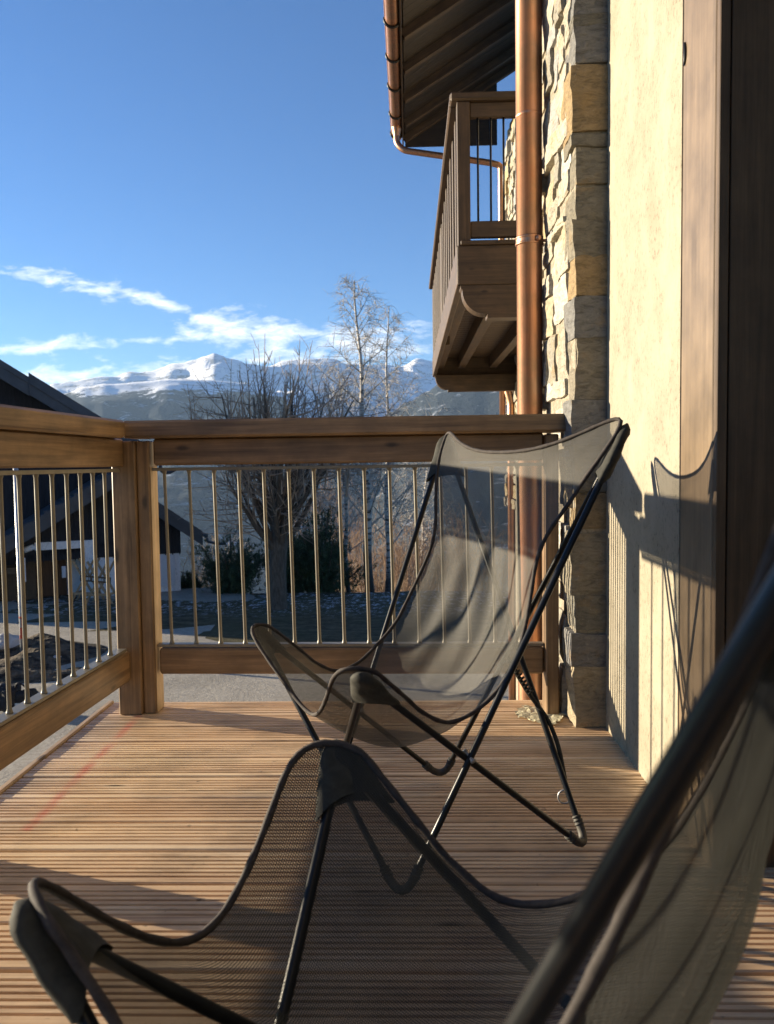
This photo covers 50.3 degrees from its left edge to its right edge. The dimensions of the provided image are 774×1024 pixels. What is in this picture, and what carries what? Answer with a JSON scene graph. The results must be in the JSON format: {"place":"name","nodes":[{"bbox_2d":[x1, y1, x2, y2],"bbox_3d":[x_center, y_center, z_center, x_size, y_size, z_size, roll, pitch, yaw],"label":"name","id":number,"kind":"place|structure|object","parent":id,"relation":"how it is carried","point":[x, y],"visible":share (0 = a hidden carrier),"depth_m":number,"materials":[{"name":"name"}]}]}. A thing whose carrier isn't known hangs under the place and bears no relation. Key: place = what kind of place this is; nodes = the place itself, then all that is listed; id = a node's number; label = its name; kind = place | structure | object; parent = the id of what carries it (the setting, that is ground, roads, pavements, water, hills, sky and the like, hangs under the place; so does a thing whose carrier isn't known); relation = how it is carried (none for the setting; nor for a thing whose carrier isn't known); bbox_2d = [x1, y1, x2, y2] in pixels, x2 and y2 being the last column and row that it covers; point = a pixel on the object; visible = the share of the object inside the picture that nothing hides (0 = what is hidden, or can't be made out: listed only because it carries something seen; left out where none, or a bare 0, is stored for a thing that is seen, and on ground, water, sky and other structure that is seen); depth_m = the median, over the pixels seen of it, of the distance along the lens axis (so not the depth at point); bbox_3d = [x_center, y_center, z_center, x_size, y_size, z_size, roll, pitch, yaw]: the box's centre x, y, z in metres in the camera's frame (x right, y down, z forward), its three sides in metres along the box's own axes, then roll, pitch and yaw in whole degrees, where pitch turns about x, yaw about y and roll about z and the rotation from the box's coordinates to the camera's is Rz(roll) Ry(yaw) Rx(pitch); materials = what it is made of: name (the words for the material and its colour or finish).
{"place":"outdoors","nodes":[
{"label":"outdoors","id":0,"kind":"place"},
{"bbox_2d":[0,683,38,711],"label":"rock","id":1,"kind":"object","parent":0,"point":[17,695],"visible":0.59,"depth_m":13.58,"materials":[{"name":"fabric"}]},
{"bbox_2d":[80,575,110,582],"bbox_3d":[-8.240,1.900,23.283,0.885,0.248,0.034,-1,3,2],"label":"plank sign","id":2,"kind":"object","parent":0,"point":[91,579],"visible":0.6,"depth_m":23.27,"materials":[{"name":"grey wood"}]},
{"bbox_2d":[64,379,338,592],"bbox_3d":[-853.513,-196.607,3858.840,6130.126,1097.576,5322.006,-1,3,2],"label":"forested hill","id":3,"kind":"structure","parent":0,"point":[164,399],"depth_m":4013.76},
{"bbox_2d":[50,353,436,479],"bbox_3d":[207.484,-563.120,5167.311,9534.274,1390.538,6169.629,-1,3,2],"label":"snow mountain","id":4,"kind":"structure","parent":0,"point":[214,366],"depth_m":6384.60,"materials":[{"name":"white snow"}]},
{"bbox_2d":[0,591,507,641],"bbox_3d":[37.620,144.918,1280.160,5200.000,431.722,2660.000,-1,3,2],"label":"ground","id":5,"kind":"structure","parent":0,"point":[305,615],"depth_m":22.41,"materials":[{"name":"grey plant"}]},
{"bbox_2d":[0,360,225,600],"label":"dark chalet","id":6,"kind":"object","parent":5,"relation":"on","point":[19,388],"visible":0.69,"depth_m":26.23,"materials":[{"name":"brown wood"}]},
{"bbox_2d":[36,560,66,596],"bbox_3d":[-10.709,1.851,26.278,0.905,1.688,0.060,-2,4,-25],"label":"door","id":7,"kind":"structure","parent":6,"relation":"in","point":[47,566],"depth_m":26.26,"materials":[{"name":"brown wood"}]},
{"bbox_2d":[160,555,174,586],"bbox_3d":[-7.180,1.911,26.894,0.519,1.016,0.063,-2,4,-25],"label":"utility door","id":8,"kind":"structure","parent":6,"relation":"in","point":[163,558],"depth_m":26.86,"materials":[{"name":"white metal"}]},
{"bbox_2d":[180,568,205,588],"bbox_3d":[-6.729,2.473,27.870,1.414,1.305,1.120,-1,3,2],"label":"pine shrub","id":9,"kind":"object","parent":5,"relation":"on","point":[186,580],"visible":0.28,"depth_m":27.71,"materials":[{"name":"green plant"}]},
{"bbox_2d":[180,522,250,586],"bbox_3d":[-7.021,2.416,33.204,4.751,4.301,3.264,-1,3,2],"label":"bare bush","id":10,"kind":"object","parent":5,"relation":"on","point":[197,571],"visible":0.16,"depth_m":33.60,"materials":[{"name":"brown plant"}]},
{"bbox_2d":[187,522,269,593],"bbox_3d":[-4.990,1.571,26.592,3.062,2.442,2.478,1,4,26],"label":"pine shrub","id":11,"kind":"object","parent":5,"relation":"on","point":[230,576],"visible":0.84,"depth_m":26.22,"materials":[{"name":"green plant"}]},
{"bbox_2d":[262,525,305,592],"bbox_3d":[-3.448,1.734,28.339,2.448,3.049,2.269,-1,3,2],"label":"pine shrub","id":12,"kind":"object","parent":5,"relation":"on","point":[289,590],"visible":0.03,"depth_m":28.18,"materials":[{"name":"green plant"}]},
{"bbox_2d":[173,335,401,609],"bbox_3d":[-2.880,-0.984,23.278,6.582,7.986,5.970,-1,3,2],"label":"bare tree","id":13,"kind":"object","parent":5,"relation":"on","point":[277,512],"visible":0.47,"depth_m":22.86,"materials":[{"name":"brown plant"}]},
{"bbox_2d":[286,502,379,593],"bbox_3d":[-2.348,0.984,26.933,3.771,3.672,2.952,1,4,32],"label":"pine shrub","id":14,"kind":"object","parent":5,"relation":"on","point":[328,562],"visible":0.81,"depth_m":26.41,"materials":[{"name":"green plant"}]},
{"bbox_2d":[294,462,385,589],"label":"bare bush","id":15,"kind":"object","parent":5,"relation":"on","point":[357,537],"visible":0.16,"depth_m":40.24,"materials":[{"name":"brown plant"}]},
{"bbox_2d":[299,272,434,591],"bbox_3d":[-0.800,-2.421,26.401,4.734,10.341,5.057,-4,5,-42],"label":"birch tree","id":16,"kind":"object","parent":5,"relation":"on","point":[369,492],"visible":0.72,"depth_m":26.30,"materials":[{"name":"brown plant"}]},
{"bbox_2d":[303,352,437,591],"bbox_3d":[-1.278,-1.138,28.866,4.710,9.068,4.888,-3,4,-28],"label":"birch tree","id":17,"kind":"object","parent":5,"relation":"on","point":[346,531],"visible":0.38,"depth_m":28.96,"materials":[{"name":"brown plant"}]},
{"bbox_2d":[338,557,410,591],"bbox_3d":[-0.840,3.757,37.340,4.238,3.412,3.440,-1,3,2],"label":"bare bush","id":18,"kind":"object","parent":5,"relation":"on","point":[381,587],"visible":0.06,"depth_m":36.94,"materials":[{"name":"brown plant"}]},
{"bbox_2d":[318,303,455,591],"bbox_3d":[0.082,-1.964,31.155,4.945,11.795,6.915,-2,4,-24],"label":"birch tree","id":19,"kind":"object","parent":5,"relation":"on","point":[388,562],"visible":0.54,"depth_m":30.84,"materials":[{"name":"brown plant"}]},
{"bbox_2d":[333,512,473,591],"bbox_3d":[0.671,2.574,36.045,6.386,5.266,4.403,-1,3,2],"label":"bare bush","id":20,"kind":"object","parent":5,"relation":"on","point":[360,589],"visible":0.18,"depth_m":35.84,"materials":[{"name":"brown plant"}]},
{"bbox_2d":[372,462,465,574],"bbox_3d":[1.470,0.552,36.276,4.393,9.017,4.515,-1,3,2],"label":"birch tree","id":21,"kind":"object","parent":5,"relation":"on","point":[432,512],"visible":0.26,"depth_m":35.94,"materials":[{"name":"brown plant"}]},
{"bbox_2d":[372,503,507,590],"bbox_3d":[2.573,1.926,33.306,6.760,5.110,4.764,0,3,16],"label":"bare bush","id":22,"kind":"object","parent":5,"relation":"on","point":[406,578],"visible":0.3,"depth_m":32.85,"materials":[{"name":"brown plant"}]},
{"bbox_2d":[399,0,773,867],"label":"stone chalet","id":23,"kind":"object","parent":5,"relation":"on","point":[659,226],"visible":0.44,"depth_m":2.19,"materials":[{"name":"beige paint"}]},
{"bbox_2d":[0,700,773,1023],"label":"deck","id":24,"kind":"structure","parent":23,"relation":"attached to","point":[148,822],"depth_m":2.03,"materials":[{"name":"brown wood"}]},
{"bbox_2d":[0,404,143,770],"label":"side railing","id":25,"kind":"object","parent":24,"relation":"on","point":[33,438],"visible":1,"depth_m":2.49,"materials":[{"name":"brown wood"}]},
{"bbox_2d":[124,414,566,713],"bbox_3d":[-0.136,0.193,2.893,1.530,1.040,0.155,-1,3,3],"label":"front railing","id":26,"kind":"object","parent":24,"relation":"on","point":[304,440],"visible":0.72,"depth_m":2.89,"materials":[{"name":"brown wood"}]},
{"bbox_2d":[9,528,773,1023],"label":"sling chair","id":27,"kind":"object","parent":24,"relation":"on","point":[59,948],"visible":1,"depth_m":0.76,"materials":[{"name":"fabric"}]},
{"bbox_2d":[251,417,630,894],"bbox_3d":[0.074,0.269,1.933,0.663,0.954,0.714,-3,4,-30],"label":"sling chair","id":28,"kind":"object","parent":24,"relation":"on","point":[368,689],"visible":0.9,"depth_m":1.96,"materials":[{"name":"fabric"}]},
{"bbox_2d":[515,705,566,724],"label":"dry leaves","id":29,"kind":"object","parent":24,"relation":"on","point":[528,712],"visible":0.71,"depth_m":2.85,"materials":[{"name":"beige plant"}]},
{"bbox_2d":[383,0,505,414],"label":"copper gutter","id":30,"kind":"object","parent":23,"relation":"attached to","point":[391,19],"visible":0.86,"depth_m":11.41,"materials":[{"name":"brown metal"}]},
{"bbox_2d":[429,91,516,391],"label":"balcony","id":31,"kind":"structure","parent":23,"relation":"attached to","point":[473,285],"depth_m":5.90,"materials":[{"name":"brown wood"}]},
{"bbox_2d":[504,391,515,699],"bbox_3d":[1.790,0.747,12.020,0.172,5.218,0.110,-1,3,2],"label":"copper pipe bend","id":32,"kind":"object","parent":23,"relation":"attached to","point":[510,407],"visible":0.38,"depth_m":11.97,"materials":[{"name":"brown metal"}]},
{"bbox_2d":[515,0,547,699],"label":"copper downpipe","id":33,"kind":"object","parent":23,"relation":"attached to","point":[529,240],"visible":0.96,"depth_m":3.13,"materials":[{"name":"brown metal"}]},
{"bbox_2d":[0,587,508,786],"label":"driveway","id":34,"kind":"structure","parent":0,"point":[220,687],"depth_m":15.54,"materials":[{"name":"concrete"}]},
{"bbox_2d":[0,632,19,649],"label":"rock","id":35,"kind":"object","parent":34,"relation":"on","point":[14,640],"visible":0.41,"depth_m":18.09,"materials":[{"name":"stone"}]},
{"bbox_2d":[0,664,82,683],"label":"soil heap","id":36,"kind":"object","parent":34,"relation":"on","point":[16,673],"visible":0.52,"depth_m":16.02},
{"bbox_2d":[0,633,107,666],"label":"soil heap","id":37,"kind":"object","parent":34,"relation":"on","point":[17,656],"visible":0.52,"depth_m":17.70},
{"bbox_2d":[13,468,22,651],"bbox_3d":[-7.913,1.154,17.742,0.112,4.200,0.112,-1,3,2],"label":"metal pole","id":38,"kind":"object","parent":37,"relation":"in","point":[18,563],"visible":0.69,"depth_m":17.69,"materials":[{"name":"metal"}]},
{"bbox_2d":[72,558,104,600],"bbox_3d":[-9.149,2.091,25.136,0.885,1.324,0.700,-1,3,-1],"label":"sawhorse","id":39,"kind":"object","parent":34,"relation":"on","point":[78,593],"visible":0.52,"depth_m":24.84,"materials":[{"name":"wood"}]},
{"bbox_2d":[86,560,115,603],"bbox_3d":[-8.588,2.100,24.847,0.885,1.324,0.700,-1,3,4],"label":"sawhorse","id":40,"kind":"object","parent":34,"relation":"on","point":[100,584],"visible":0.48,"depth_m":24.57,"materials":[{"name":"brown wood"}]},
{"bbox_2d":[0,0,515,384],"label":"sky","id":41,"kind":"structure","parent":0,"point":[182,181],"materials":[{"name":"blue"}]},
{"bbox_2d":[335,385,507,591],"bbox_3d":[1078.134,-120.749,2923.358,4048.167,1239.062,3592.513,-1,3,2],"label":"forested hill","id":42,"kind":"structure","parent":0,"point":[474,403],"depth_m":2745.78,"materials":[{"name":"grey plant"}]}
]}

